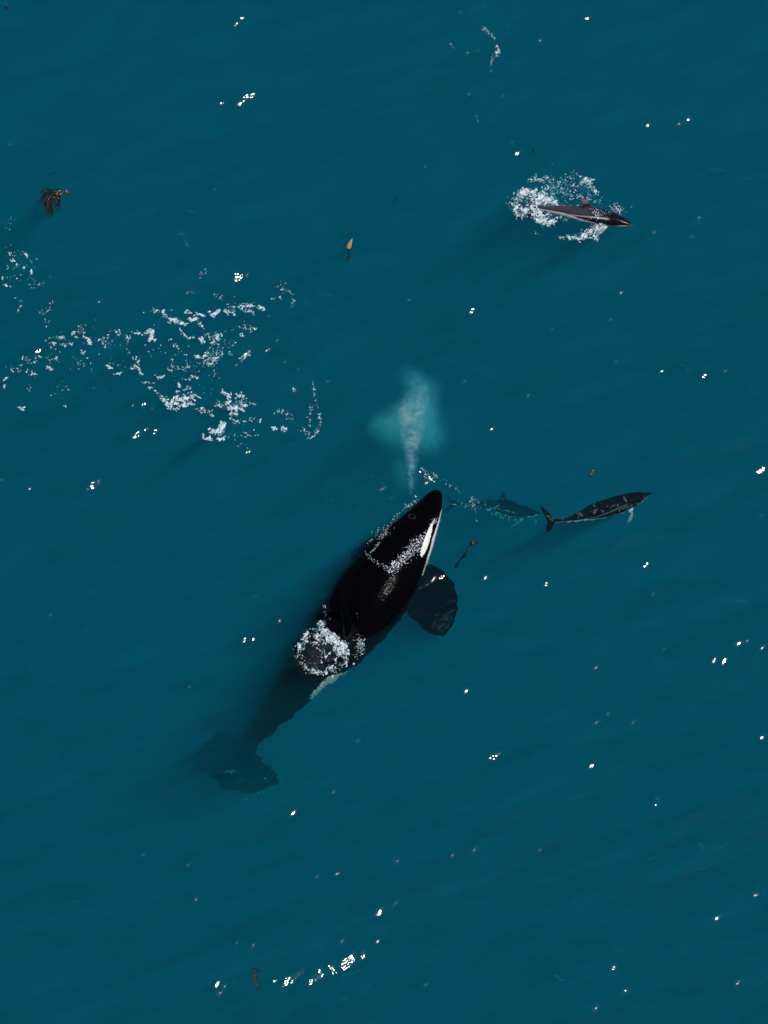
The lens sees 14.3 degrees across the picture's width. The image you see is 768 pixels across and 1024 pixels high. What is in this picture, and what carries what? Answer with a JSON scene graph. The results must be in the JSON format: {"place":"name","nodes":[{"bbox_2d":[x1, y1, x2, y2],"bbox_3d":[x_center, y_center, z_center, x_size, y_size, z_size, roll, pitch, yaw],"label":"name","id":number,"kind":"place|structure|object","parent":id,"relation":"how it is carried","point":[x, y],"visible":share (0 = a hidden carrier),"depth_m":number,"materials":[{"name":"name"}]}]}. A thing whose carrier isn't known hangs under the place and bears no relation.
{"place":"outdoors","nodes":[
{"label":"outdoors","id":0,"kind":"place"},
{"bbox_2d":[0,0,767,1023],"bbox_3d":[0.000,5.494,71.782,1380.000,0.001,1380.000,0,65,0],"label":"water","id":1,"kind":"structure","parent":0,"point":[150,540],"depth_m":74.47,"materials":[{"name":"teal water"}]},
{"bbox_3d":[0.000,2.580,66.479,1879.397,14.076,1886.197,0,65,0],"label":"water","id":2,"kind":"structure","parent":0,"visible":0},
{"bbox_2d":[38,188,74,218],"bbox_3d":[-6.832,-6.318,63.100,0.711,0.362,0.824,19,66,9],"label":"kelp clump","id":3,"kind":"object","parent":2,"relation":"on","point":[51,201],"visible":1,"depth_m":63.03,"materials":[{"name":"brown plant"}]},
{"bbox_2d":[2,222,320,447],"bbox_3d":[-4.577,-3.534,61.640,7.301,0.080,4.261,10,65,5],"label":"foam","id":4,"kind":"object","parent":2,"relation":"on","point":[222,426],"visible":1,"depth_m":61.36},
{"bbox_2d":[252,967,260,991],"bbox_3d":[-2.323,8.538,56.148,0.143,0.207,0.422,-8,65,-4],"label":"looped kelp","id":5,"kind":"object","parent":2,"relation":"on","point":[254,975],"visible":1,"depth_m":56.10},
{"bbox_2d":[197,490,457,792],"bbox_3d":[-0.643,2.510,59.097,2.759,2.536,7.033,33,69,14],"label":"orca","id":6,"kind":"object","parent":2,"relation":"on","point":[369,600],"visible":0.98,"depth_m":59.10,"materials":[{"name":"black"}]},
{"bbox_2d":[293,519,436,675],"bbox_3d":[-0.266,1.502,59.053,1.181,0.488,4.088,33,69,14],"label":"water spray","id":7,"kind":"object","parent":6,"relation":"on","point":[401,560],"visible":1,"depth_m":59.15,"materials":[{"name":"white liquid"}]},
{"bbox_2d":[297,528,383,675],"bbox_3d":[-0.496,1.814,59.175,1.167,0.085,3.347,30,68,13],"label":"foam","id":8,"kind":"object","parent":2,"relation":"on","point":[316,630],"depth_m":58.83,"materials":[{"name":"liquid"}]},
{"bbox_2d":[347,239,351,261],"bbox_3d":[-0.718,-5.327,62.512,0.100,0.354,0.364,8,65,4],"label":"upright kelp","id":9,"kind":"object","parent":2,"relation":"in","point":[349,244],"visible":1,"depth_m":62.46},
{"bbox_2d":[294,468,456,677],"bbox_3d":[-0.088,1.228,59.438,1.243,0.099,4.893,29,68,13],"label":"foam","id":10,"kind":"object","parent":2,"relation":"on","point":[332,637],"visible":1,"depth_m":58.82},
{"bbox_2d":[26,5,750,1003],"bbox_3d":[0.367,-0.906,61.194,14.563,0.080,21.970,0,65,0],"label":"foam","id":11,"kind":"object","parent":2,"relation":"on","point":[356,511],"visible":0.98,"depth_m":60.04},
{"bbox_2d":[454,541,477,568],"bbox_3d":[1.610,0.841,59.977,0.499,0.732,0.126,-34,69,-15],"label":"trailing kelp","id":12,"kind":"object","parent":2,"relation":"on","point":[456,565],"visible":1,"depth_m":59.82},
{"bbox_2d":[450,28,499,121],"bbox_3d":[2.017,-9.424,64.383,0.973,0.110,2.708,-15,66,-7],"label":"foam","id":13,"kind":"object","parent":2,"relation":"on","point":[496,46],"visible":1,"depth_m":64.48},
{"bbox_2d":[460,499,498,509],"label":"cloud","id":14,"kind":"structure","parent":2,"relation":"on","point":[478,501],"depth_m":60.37,"materials":[{"name":"teal liquid"}]},
{"bbox_2d":[443,491,539,525],"bbox_3d":[2.141,-0.131,61.049,2.002,0.801,0.399,8,65,4],"label":"dolphin","id":15,"kind":"object","parent":2,"relation":"on","point":[508,508],"visible":0.94,"depth_m":61.04},
{"bbox_2d":[491,512,538,524],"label":"cloud","id":16,"kind":"structure","parent":2,"relation":"on","point":[514,519],"depth_m":60.41,"materials":[{"name":"teal liquid"}]},
{"bbox_2d":[509,172,620,242],"bbox_3d":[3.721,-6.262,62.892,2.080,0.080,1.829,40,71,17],"label":"foam","id":17,"kind":"object","parent":2,"relation":"on","point":[522,193],"visible":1,"depth_m":62.91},
{"bbox_2d":[525,189,617,238],"bbox_3d":[3.784,-6.313,62.754,2.159,0.357,1.416,30,68,13],"label":"water spray","id":18,"kind":"object","parent":2,"relation":"on","point":[582,219],"visible":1,"depth_m":62.67,"materials":[{"name":"white liquid"}]},
{"bbox_2d":[527,197,634,236],"bbox_3d":[3.996,-6.036,62.671,2.252,0.613,0.654,12,66,6],"label":"dolphin","id":19,"kind":"object","parent":2,"relation":"on","point":[585,211],"visible":1,"depth_m":62.70,"materials":[{"name":"black"}]},
{"bbox_2d":[547,496,644,521],"bbox_3d":[4.169,-0.020,60.007,1.989,0.047,0.375,-12,66,-6],"label":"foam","id":20,"kind":"object","parent":2,"relation":"on","point":[602,510],"visible":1,"depth_m":60.00,"materials":[{"name":"grey"}]},
{"bbox_2d":[541,492,651,532],"bbox_3d":[4.210,0.032,60.284,2.221,0.450,0.580,-10,65,-4],"label":"dolphin","id":21,"kind":"object","parent":2,"relation":"on","point":[633,498],"visible":1,"depth_m":60.16,"materials":[{"name":"black"}]}
]}

